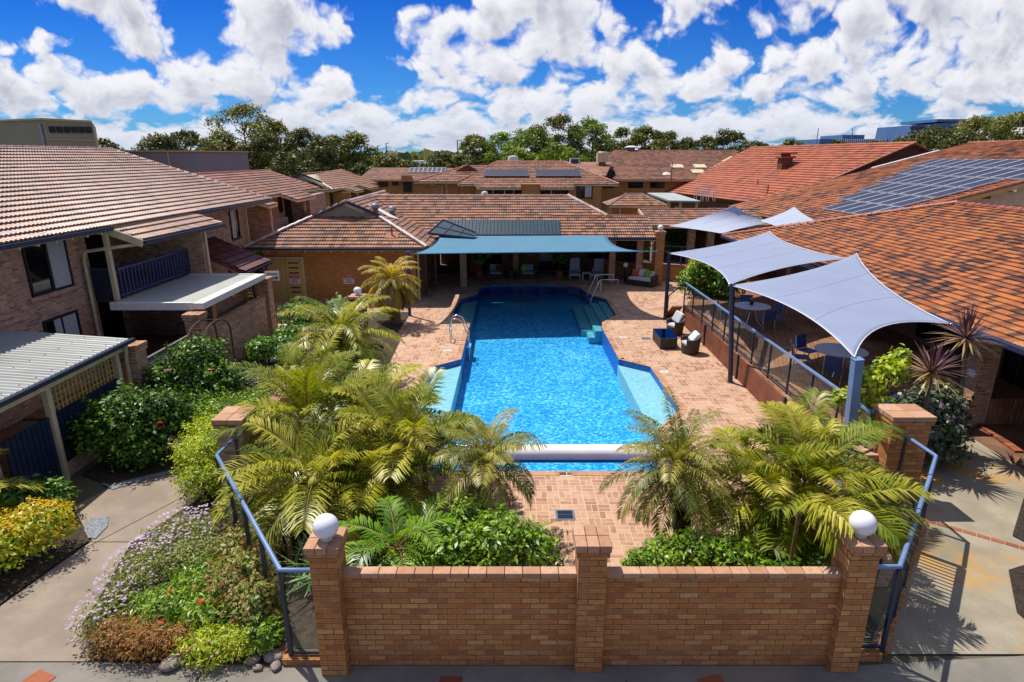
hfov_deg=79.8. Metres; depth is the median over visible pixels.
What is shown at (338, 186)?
brick house
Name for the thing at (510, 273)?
side table
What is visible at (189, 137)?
dark tree
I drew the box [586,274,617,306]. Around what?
pool handrail
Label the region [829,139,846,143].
dark tree
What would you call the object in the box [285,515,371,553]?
strap leaf plant
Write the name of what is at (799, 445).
cane palm
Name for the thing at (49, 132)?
plant building
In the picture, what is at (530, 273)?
verandah armchair
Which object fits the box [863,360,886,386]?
sling chair
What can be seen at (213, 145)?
gum tree
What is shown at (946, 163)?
solar panel
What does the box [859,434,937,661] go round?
glass fence
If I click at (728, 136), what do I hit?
dark tree
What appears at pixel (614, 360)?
pool wall
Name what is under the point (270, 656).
river stone
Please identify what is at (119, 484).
gravel strip
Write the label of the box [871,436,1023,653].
driveway
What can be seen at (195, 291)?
patio cover
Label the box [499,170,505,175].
solar panel
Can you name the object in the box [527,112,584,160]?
gum tree
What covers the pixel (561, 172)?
solar panel
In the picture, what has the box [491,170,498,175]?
solar panel
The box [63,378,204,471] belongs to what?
camellia shrub
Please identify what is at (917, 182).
solar panel
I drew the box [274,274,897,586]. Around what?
pool deck
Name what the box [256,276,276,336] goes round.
brick pillar
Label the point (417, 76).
sky
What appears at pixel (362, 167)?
dark tree
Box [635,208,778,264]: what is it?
link building
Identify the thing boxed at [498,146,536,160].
gum tree
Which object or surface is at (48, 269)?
window
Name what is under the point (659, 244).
brick pillar
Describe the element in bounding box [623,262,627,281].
bollard lamp
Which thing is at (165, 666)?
river stone
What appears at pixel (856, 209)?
solar panel
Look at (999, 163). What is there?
solar panel
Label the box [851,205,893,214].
solar panel
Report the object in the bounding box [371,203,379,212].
roof ventilator
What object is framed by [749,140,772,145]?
dark tree
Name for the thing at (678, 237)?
wall creeper
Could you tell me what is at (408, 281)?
sail post
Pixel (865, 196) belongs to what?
solar panel
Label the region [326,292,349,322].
round shrub
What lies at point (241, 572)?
bronze shrub
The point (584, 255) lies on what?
window
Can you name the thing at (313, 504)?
cane palm
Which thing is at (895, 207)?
solar panel
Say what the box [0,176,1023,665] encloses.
ground
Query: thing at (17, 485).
cane palm
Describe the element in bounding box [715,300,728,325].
sling chair
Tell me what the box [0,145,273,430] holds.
brick house
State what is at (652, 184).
window
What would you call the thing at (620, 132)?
gum tree
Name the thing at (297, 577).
strap leaf plant
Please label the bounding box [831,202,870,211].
solar panel
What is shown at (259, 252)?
garden bush
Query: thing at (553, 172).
solar panel
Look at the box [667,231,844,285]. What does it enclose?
shade sail
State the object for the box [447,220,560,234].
pool heating panel
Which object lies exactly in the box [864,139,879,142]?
dark tree
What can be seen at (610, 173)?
satellite dish
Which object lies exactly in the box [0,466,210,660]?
garden path
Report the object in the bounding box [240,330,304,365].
courtyard shrub
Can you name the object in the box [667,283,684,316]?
ramp handrail
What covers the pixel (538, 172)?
solar panel
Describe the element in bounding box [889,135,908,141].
dark tree
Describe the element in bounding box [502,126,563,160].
gum tree
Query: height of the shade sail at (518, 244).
0.246 m
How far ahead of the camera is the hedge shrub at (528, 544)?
9.47 m
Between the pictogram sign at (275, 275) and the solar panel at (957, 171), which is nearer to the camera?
the pictogram sign at (275, 275)
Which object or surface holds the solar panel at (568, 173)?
on the brick block at (586, 186)
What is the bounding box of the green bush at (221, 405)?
[183,381,271,431]
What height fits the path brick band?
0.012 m
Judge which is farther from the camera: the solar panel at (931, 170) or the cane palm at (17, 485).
the solar panel at (931, 170)
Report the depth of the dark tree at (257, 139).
81.23 m
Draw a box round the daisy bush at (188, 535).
[65,501,262,648]
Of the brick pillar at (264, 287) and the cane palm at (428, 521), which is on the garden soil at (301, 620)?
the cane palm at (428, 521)
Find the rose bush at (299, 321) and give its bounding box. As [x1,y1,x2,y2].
[269,297,331,341]
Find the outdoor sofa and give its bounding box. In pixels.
[625,271,658,286]
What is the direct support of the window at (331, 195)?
in the brick house at (338, 186)
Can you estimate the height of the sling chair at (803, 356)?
0.885 m
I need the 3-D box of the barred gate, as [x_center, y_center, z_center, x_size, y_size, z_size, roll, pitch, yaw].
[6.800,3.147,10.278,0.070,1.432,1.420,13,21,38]
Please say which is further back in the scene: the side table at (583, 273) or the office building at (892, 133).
the office building at (892, 133)
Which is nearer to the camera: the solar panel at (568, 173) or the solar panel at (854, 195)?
the solar panel at (854, 195)
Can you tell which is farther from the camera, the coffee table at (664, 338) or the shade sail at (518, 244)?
the shade sail at (518, 244)
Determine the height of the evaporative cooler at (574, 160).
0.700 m
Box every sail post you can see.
[407,251,411,315]
[661,252,671,319]
[725,284,734,382]
[833,356,864,490]
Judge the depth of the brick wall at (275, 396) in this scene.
14.43 m
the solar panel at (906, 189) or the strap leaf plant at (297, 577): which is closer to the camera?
the strap leaf plant at (297, 577)
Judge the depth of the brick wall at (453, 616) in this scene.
8.30 m
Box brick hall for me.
[666,141,1013,207]
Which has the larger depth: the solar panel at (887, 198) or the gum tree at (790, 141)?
the gum tree at (790, 141)
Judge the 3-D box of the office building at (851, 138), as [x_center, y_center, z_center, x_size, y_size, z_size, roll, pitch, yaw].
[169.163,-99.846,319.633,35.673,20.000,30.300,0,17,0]
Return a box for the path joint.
[0,489,626,681]
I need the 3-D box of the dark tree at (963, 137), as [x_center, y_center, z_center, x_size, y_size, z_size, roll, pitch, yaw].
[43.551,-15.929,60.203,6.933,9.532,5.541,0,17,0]
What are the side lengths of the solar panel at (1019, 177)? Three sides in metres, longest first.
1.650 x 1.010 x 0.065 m
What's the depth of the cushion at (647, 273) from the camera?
33.40 m
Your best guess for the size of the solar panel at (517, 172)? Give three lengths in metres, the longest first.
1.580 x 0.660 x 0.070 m
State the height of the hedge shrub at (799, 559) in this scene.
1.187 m
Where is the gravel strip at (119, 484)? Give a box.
[101,468,181,488]
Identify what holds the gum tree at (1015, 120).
on the ground
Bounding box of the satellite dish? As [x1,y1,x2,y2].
[607,170,614,177]
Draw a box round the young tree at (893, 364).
[829,343,913,425]
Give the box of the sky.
[0,0,1023,154]
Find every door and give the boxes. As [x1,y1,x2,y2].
[84,234,126,337]
[263,257,306,299]
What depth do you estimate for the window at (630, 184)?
64.17 m
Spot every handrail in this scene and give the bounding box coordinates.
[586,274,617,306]
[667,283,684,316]
[811,478,914,534]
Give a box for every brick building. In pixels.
[720,200,1023,468]
[729,140,1023,229]
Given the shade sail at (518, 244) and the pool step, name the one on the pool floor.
the pool step
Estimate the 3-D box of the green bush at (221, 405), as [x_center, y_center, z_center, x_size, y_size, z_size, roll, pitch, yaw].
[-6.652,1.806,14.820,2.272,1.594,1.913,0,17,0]
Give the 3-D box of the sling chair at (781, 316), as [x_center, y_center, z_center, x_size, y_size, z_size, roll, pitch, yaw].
[9.820,-0.903,22.434,0.542,0.885,0.488,9,19,27]
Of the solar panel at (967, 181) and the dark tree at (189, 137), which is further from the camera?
the dark tree at (189, 137)
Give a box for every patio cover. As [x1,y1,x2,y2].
[0,329,135,514]
[23,274,265,419]
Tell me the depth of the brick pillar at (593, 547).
8.09 m
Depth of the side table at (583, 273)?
35.19 m
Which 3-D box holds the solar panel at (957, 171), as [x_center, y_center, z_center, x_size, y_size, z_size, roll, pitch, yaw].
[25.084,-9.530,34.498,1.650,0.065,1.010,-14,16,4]
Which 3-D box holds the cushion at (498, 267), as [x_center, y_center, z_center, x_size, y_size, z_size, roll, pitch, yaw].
[-0.720,-4.229,35.388,0.360,0.360,0.140,0,-1,0]
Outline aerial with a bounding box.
[663,162,672,179]
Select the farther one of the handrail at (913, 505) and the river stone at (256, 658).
the handrail at (913, 505)
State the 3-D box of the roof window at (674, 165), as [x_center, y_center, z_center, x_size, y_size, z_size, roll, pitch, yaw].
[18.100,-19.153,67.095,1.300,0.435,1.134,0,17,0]
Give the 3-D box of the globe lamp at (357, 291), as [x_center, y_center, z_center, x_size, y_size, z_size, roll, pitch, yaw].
[-5.700,-1.843,22.581,0.297,0.315,0.297,0,17,0]
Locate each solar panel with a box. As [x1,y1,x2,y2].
[483,170,491,175]
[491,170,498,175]
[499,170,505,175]
[506,170,513,175]
[513,170,520,175]
[521,170,528,175]
[535,170,542,175]
[543,170,550,175]
[550,170,557,175]
[557,170,565,175]
[565,170,572,175]
[572,170,580,175]
[822,201,858,210]
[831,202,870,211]
[837,191,872,199]
[841,203,881,213]
[846,192,882,200]
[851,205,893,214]
[856,193,894,201]
[858,182,893,190]
[865,206,904,215]
[867,183,903,191]
[867,194,906,203]
[876,174,912,182]
[877,184,915,192]
[877,195,920,204]
[887,175,922,182]
[888,185,929,193]
[890,196,934,206]
[893,166,929,173]
[896,175,934,183]
[899,185,942,194]
[903,166,937,174]
[907,176,946,184]
[910,159,942,166]
[912,186,955,196]
[914,167,950,174]
[918,176,958,184]
[920,159,954,165]
[924,187,971,197]
[925,167,964,175]
[931,177,974,185]
[932,159,966,166]
[936,167,974,175]
[941,159,979,166]
[944,177,987,186]
[948,168,990,176]
[953,159,992,166]
[957,178,1005,188]
[961,168,1006,176]
[966,159,1007,167]
[976,168,1019,177]
[979,159,1022,167]
[990,169,1023,178]
[992,159,1023,167]
[1006,173,1023,179]
[1008,164,1023,168]
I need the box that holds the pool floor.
[446,295,657,470]
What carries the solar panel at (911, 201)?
on the brick building at (811, 201)
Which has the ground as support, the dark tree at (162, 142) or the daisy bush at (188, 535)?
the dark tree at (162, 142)
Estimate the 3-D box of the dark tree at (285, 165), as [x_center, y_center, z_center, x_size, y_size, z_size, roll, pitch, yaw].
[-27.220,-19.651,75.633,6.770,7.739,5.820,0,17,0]
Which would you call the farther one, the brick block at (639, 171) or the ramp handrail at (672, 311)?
the brick block at (639, 171)
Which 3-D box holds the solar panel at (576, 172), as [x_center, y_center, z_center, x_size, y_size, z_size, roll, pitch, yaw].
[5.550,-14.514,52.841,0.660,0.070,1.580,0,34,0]
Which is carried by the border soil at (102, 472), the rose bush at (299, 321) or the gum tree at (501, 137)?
the rose bush at (299, 321)
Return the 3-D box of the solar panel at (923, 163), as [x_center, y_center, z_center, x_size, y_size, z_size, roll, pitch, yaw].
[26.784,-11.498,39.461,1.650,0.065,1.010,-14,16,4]
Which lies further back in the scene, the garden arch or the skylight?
the skylight
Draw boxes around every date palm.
[277,294,404,383]
[358,256,421,324]
[431,408,546,535]
[598,386,752,555]
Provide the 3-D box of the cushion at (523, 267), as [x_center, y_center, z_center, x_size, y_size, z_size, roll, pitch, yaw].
[0.680,-4.200,35.292,0.360,0.360,0.140,0,-1,0]
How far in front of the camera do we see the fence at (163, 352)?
17.00 m
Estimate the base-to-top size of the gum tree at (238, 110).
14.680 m
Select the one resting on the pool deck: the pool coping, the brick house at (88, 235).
the pool coping
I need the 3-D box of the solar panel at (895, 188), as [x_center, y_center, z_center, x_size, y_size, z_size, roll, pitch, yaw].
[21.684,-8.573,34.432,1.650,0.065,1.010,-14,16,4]
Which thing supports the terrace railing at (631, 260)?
on the brick wall at (675, 269)
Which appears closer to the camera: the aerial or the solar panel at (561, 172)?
the solar panel at (561, 172)
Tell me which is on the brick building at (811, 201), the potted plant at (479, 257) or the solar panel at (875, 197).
the solar panel at (875, 197)
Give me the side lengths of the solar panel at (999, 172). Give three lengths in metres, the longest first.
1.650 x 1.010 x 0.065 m
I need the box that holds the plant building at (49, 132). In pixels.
[0,118,98,146]
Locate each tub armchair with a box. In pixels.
[666,316,685,334]
[681,331,701,354]
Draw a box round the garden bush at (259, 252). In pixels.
[252,251,262,273]
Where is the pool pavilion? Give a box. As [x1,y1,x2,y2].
[242,190,655,299]
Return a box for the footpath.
[0,656,1023,681]
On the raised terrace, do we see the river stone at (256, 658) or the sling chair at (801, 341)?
the sling chair at (801, 341)
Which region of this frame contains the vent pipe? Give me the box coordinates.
[385,227,398,238]
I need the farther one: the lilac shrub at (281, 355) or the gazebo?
the gazebo
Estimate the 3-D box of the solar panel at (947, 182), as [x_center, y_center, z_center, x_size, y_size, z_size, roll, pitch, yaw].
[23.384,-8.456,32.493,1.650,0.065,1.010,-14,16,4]
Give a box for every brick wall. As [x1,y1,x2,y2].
[255,312,364,474]
[342,566,576,665]
[602,566,841,665]
[603,259,716,283]
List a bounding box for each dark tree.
[98,137,125,149]
[131,132,188,149]
[161,129,222,150]
[233,130,298,174]
[263,150,316,176]
[278,126,330,174]
[295,136,345,171]
[344,161,376,175]
[394,159,419,167]
[418,151,467,167]
[446,154,473,168]
[669,137,698,149]
[688,135,726,149]
[702,128,752,153]
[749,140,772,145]
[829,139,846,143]
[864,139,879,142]
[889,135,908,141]
[899,130,938,147]
[915,124,960,150]
[935,129,988,149]
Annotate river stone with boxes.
[159,652,185,671]
[246,653,261,665]
[252,664,262,670]
[263,648,283,662]
[270,660,280,671]
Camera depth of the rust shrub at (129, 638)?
8.57 m
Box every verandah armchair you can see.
[487,264,503,278]
[519,264,535,278]
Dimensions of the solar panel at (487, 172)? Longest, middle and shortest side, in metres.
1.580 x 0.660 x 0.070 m
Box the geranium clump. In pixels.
[116,546,242,642]
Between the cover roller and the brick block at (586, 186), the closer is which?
the cover roller
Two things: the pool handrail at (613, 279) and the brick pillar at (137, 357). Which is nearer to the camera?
the brick pillar at (137, 357)
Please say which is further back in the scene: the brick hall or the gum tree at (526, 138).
the gum tree at (526, 138)
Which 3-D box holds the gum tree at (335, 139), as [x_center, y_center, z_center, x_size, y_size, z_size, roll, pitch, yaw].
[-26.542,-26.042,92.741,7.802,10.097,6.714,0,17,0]
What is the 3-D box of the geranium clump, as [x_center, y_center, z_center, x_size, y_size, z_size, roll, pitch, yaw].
[-4.944,3.838,9.556,2.061,0.629,2.058,0,17,0]
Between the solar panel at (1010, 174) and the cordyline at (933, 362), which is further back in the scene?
the solar panel at (1010, 174)
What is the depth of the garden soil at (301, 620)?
10.25 m
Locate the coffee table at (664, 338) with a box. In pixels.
[652,328,677,348]
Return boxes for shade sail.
[409,235,663,253]
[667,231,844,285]
[669,205,765,233]
[733,253,952,358]
[760,206,813,226]
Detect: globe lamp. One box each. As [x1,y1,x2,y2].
[312,513,338,541]
[353,287,361,295]
[848,510,877,538]
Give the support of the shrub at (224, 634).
on the garden soil at (301, 620)
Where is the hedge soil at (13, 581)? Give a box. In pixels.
[0,506,88,603]
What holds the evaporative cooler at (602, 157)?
on the brick block at (639, 171)
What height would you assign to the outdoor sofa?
0.771 m
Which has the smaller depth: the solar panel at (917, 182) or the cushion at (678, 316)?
the cushion at (678, 316)
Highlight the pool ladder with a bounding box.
[449,314,471,360]
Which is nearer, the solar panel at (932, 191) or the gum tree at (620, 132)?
the solar panel at (932, 191)
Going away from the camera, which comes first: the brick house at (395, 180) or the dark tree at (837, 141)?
the brick house at (395, 180)
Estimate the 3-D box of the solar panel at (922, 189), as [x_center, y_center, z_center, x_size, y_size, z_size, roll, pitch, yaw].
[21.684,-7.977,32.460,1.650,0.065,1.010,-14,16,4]
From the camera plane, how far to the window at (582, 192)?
51.25 m
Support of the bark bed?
on the driveway
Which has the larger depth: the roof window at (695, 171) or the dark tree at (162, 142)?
the dark tree at (162, 142)
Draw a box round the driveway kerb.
[924,424,1023,549]
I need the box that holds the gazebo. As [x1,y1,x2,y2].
[602,193,667,214]
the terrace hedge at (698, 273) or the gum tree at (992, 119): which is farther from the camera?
the gum tree at (992, 119)
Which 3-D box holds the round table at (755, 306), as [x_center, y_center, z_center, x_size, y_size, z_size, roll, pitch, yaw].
[8.950,-0.964,22.899,1.320,0.752,1.320,0,17,0]
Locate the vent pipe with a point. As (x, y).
(391, 234)
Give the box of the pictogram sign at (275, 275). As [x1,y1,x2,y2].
[263,267,279,280]
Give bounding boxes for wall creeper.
[648,228,695,262]
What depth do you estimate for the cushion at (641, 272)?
33.64 m
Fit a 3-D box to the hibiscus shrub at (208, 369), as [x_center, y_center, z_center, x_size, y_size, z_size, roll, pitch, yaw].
[-8.309,0.991,16.139,2.607,2.392,2.573,11,20,33]
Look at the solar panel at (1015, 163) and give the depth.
32.66 m
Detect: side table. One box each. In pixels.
[506,270,515,277]
[582,272,590,278]
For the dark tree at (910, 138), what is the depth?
70.50 m
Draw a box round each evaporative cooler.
[569,158,579,163]
[596,151,608,165]
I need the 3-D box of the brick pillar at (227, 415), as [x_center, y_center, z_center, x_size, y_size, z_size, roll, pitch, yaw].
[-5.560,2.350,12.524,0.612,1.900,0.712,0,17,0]
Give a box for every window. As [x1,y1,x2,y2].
[21,240,74,297]
[42,310,82,334]
[228,209,240,239]
[278,197,282,212]
[330,192,332,204]
[378,181,387,186]
[481,253,501,270]
[538,252,567,270]
[576,186,592,198]
[581,252,608,258]
[628,182,642,187]
[650,182,664,187]
[670,164,683,167]
[690,169,703,173]
[693,164,706,167]
[915,322,963,354]
[998,349,1023,389]
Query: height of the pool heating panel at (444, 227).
0.831 m
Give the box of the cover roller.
[427,444,675,462]
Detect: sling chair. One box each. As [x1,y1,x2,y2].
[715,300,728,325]
[738,294,752,319]
[755,309,777,333]
[763,301,784,317]
[770,307,788,329]
[788,339,810,373]
[793,333,818,365]
[820,355,844,387]
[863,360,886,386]
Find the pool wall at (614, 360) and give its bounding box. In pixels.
[417,285,679,470]
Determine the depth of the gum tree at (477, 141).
92.26 m
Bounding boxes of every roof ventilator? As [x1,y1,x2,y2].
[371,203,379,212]
[388,206,395,215]
[508,156,524,160]
[625,146,637,149]
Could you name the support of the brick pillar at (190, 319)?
on the border soil at (102, 472)
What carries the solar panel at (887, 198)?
on the brick building at (811, 201)
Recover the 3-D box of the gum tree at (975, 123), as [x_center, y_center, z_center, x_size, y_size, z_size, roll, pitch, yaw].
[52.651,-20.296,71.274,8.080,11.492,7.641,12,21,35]
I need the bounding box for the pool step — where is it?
[455,299,613,343]
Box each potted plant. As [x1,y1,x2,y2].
[471,253,486,277]
[551,252,567,278]
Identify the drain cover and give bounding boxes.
[555,510,575,519]
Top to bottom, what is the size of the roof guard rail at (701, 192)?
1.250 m
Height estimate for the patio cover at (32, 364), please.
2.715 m
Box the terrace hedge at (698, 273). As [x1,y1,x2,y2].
[674,258,754,298]
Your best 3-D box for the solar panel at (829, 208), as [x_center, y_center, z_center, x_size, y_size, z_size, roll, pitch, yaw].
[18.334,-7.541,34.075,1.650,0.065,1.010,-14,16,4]
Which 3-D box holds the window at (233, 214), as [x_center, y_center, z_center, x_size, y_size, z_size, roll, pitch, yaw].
[-13.180,-5.554,29.086,0.080,1.420,0.900,0,17,0]
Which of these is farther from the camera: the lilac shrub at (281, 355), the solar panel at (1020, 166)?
the solar panel at (1020, 166)
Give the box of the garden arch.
[186,319,236,391]
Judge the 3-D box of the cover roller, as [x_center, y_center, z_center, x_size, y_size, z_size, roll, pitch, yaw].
[0.925,2.641,14.377,5.950,0.428,0.600,0,17,0]
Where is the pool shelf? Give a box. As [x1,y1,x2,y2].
[419,365,675,443]
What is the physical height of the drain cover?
0.012 m
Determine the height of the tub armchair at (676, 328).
0.730 m
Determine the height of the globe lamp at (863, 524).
0.350 m
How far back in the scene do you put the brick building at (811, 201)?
38.48 m
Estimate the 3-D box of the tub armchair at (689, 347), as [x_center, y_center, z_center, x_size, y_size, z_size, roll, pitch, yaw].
[6.451,0.046,22.008,0.663,0.730,0.736,-3,17,-10]
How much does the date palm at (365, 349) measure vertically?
3.148 m
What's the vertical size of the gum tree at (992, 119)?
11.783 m
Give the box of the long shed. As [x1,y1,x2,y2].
[121,150,249,172]
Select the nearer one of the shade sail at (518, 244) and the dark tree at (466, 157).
the shade sail at (518, 244)
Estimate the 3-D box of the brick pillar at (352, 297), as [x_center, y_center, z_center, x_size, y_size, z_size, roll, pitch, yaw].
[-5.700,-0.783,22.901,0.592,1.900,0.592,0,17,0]
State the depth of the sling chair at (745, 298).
23.93 m
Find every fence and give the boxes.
[147,334,196,388]
[215,436,320,665]
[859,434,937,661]
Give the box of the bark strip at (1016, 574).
[1009,565,1023,617]
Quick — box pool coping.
[412,285,686,475]
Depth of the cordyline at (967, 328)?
14.00 m
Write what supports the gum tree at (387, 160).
on the ground
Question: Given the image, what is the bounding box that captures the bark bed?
[1013,498,1023,540]
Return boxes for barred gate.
[909,475,932,566]
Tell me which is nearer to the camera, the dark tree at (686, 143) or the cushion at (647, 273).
the cushion at (647, 273)
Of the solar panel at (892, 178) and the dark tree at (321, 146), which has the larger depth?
the dark tree at (321, 146)
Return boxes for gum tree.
[197,130,251,168]
[202,100,282,167]
[250,118,305,174]
[313,134,362,170]
[330,130,379,172]
[373,152,408,167]
[451,133,496,165]
[474,131,521,163]
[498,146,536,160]
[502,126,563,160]
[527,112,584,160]
[534,142,589,161]
[563,115,616,161]
[600,126,649,151]
[626,124,669,149]
[649,130,681,149]
[778,138,803,145]
[938,114,1011,148]
[973,114,1023,140]
[978,110,1023,140]
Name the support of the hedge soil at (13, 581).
on the ground
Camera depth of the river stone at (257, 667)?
8.44 m
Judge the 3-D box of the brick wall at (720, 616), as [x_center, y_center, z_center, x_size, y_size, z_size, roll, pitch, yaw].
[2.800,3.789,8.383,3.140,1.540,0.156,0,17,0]
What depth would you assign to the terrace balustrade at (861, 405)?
17.34 m
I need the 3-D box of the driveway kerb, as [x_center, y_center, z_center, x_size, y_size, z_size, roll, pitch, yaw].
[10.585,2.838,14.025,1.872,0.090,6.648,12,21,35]
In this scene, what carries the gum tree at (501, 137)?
on the ground
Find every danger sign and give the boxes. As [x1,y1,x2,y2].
[289,275,299,283]
[343,275,353,283]
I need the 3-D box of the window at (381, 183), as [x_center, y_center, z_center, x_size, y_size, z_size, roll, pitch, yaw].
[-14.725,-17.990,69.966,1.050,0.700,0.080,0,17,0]
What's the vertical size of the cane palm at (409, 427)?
3.262 m
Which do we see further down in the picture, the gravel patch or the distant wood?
the gravel patch
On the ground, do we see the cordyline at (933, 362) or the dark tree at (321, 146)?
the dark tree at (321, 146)
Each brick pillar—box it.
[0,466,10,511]
[119,340,151,424]
[181,311,209,382]
[211,406,262,502]
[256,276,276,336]
[303,527,350,675]
[348,294,368,338]
[572,525,611,672]
[652,230,665,285]
[825,524,887,672]
[870,404,936,503]
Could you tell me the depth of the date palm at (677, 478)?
10.12 m
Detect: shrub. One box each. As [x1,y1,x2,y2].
[0,472,82,530]
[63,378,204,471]
[78,610,201,668]
[133,331,257,427]
[169,617,267,675]
[193,520,292,638]
[233,362,279,402]
[237,611,285,657]
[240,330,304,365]
[271,341,313,372]
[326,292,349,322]
[406,492,568,571]
[620,520,773,567]
[699,514,806,566]
[770,535,831,566]
[884,378,976,465]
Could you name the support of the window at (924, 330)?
in the brick building at (947, 260)
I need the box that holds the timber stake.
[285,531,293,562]
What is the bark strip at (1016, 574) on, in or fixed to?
on the driveway
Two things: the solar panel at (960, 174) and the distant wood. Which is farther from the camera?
the distant wood
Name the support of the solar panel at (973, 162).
on the brick building at (811, 201)
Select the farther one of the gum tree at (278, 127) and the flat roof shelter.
the gum tree at (278, 127)
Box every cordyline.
[887,339,983,410]
[925,301,1002,440]
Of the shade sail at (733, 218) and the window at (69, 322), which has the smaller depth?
the window at (69, 322)
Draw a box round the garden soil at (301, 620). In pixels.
[139,312,882,652]
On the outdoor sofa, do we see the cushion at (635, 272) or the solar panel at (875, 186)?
the cushion at (635, 272)
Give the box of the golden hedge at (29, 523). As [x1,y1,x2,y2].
[0,494,87,573]
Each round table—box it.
[735,302,770,326]
[814,343,868,377]
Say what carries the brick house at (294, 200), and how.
on the ground
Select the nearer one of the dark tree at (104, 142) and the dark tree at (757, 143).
the dark tree at (104, 142)
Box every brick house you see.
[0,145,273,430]
[194,169,325,273]
[291,169,377,207]
[361,168,452,193]
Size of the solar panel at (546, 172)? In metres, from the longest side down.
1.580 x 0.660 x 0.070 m
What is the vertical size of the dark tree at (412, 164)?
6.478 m
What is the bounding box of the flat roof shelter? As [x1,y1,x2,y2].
[647,193,699,207]
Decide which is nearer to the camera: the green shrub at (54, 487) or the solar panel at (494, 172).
the green shrub at (54, 487)
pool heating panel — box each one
[427,219,476,238]
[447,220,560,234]
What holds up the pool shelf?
on the pool floor
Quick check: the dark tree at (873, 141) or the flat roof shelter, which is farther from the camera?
the dark tree at (873, 141)
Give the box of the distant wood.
[194,147,727,173]
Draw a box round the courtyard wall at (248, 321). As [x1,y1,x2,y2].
[207,297,268,374]
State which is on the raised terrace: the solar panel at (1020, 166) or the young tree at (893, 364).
the young tree at (893, 364)
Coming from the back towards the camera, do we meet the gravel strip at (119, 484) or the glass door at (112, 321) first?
the glass door at (112, 321)
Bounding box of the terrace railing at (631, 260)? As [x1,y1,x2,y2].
[602,243,695,264]
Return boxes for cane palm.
[0,448,45,519]
[204,324,441,517]
[210,397,401,560]
[300,366,498,563]
[338,488,475,567]
[670,387,935,582]
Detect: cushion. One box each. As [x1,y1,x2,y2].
[496,265,502,270]
[521,265,526,270]
[632,268,639,275]
[639,269,645,275]
[643,269,651,277]
[672,310,684,321]
[688,330,699,339]
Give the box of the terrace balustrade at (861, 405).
[683,282,898,447]
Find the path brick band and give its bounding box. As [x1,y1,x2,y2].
[22,669,723,681]
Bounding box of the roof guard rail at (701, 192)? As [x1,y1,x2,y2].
[694,186,716,201]
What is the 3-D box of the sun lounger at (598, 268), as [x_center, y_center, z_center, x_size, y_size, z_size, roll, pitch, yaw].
[4.951,-4.118,35.320,0.640,1.067,1.505,4,17,13]
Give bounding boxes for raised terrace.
[682,273,1023,494]
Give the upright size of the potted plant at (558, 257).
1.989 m
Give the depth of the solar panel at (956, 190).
30.37 m
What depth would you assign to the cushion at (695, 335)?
21.91 m
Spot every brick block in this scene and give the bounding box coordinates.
[414,160,619,209]
[569,150,737,211]
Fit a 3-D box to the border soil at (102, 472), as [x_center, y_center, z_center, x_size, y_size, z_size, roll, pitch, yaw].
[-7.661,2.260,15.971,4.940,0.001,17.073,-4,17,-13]
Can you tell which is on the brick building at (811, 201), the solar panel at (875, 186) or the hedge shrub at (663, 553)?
the solar panel at (875, 186)
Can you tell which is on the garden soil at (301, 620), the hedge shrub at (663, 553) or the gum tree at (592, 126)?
the hedge shrub at (663, 553)
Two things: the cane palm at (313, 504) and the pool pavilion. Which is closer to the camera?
the cane palm at (313, 504)
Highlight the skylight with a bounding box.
[367,204,399,219]
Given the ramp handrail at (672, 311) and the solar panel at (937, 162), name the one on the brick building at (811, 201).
the solar panel at (937, 162)
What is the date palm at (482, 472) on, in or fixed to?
on the garden soil at (301, 620)
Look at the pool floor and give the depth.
21.61 m
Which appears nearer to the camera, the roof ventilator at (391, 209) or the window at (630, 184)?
the roof ventilator at (391, 209)
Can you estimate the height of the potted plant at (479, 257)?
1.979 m
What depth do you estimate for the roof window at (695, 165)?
66.91 m
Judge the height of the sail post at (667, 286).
2.940 m
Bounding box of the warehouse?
[410,160,426,164]
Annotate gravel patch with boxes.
[84,516,107,537]
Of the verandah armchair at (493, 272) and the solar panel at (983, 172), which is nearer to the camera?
the solar panel at (983, 172)
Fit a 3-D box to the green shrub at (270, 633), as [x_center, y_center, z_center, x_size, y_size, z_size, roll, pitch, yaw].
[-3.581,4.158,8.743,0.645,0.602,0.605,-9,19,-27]
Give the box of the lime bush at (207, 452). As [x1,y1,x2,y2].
[162,406,224,504]
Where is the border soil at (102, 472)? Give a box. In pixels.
[82,337,320,658]
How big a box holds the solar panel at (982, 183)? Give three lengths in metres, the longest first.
1.650 x 1.010 x 0.065 m
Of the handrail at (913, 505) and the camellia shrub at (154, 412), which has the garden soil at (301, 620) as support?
the handrail at (913, 505)
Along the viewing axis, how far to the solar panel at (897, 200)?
31.64 m
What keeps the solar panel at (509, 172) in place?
on the brick block at (586, 186)
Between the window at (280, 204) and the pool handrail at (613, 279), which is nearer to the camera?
the pool handrail at (613, 279)
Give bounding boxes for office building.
[795,128,887,144]
[875,119,965,141]
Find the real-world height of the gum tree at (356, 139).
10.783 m
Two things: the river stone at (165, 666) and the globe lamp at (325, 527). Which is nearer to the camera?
the globe lamp at (325, 527)
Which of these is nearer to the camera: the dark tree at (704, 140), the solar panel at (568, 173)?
the solar panel at (568, 173)
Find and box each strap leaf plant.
[268,527,393,598]
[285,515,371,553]
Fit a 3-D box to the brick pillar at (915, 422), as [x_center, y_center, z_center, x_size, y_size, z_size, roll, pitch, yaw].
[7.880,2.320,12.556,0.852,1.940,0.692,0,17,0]
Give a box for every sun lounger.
[569,258,580,280]
[590,258,603,280]

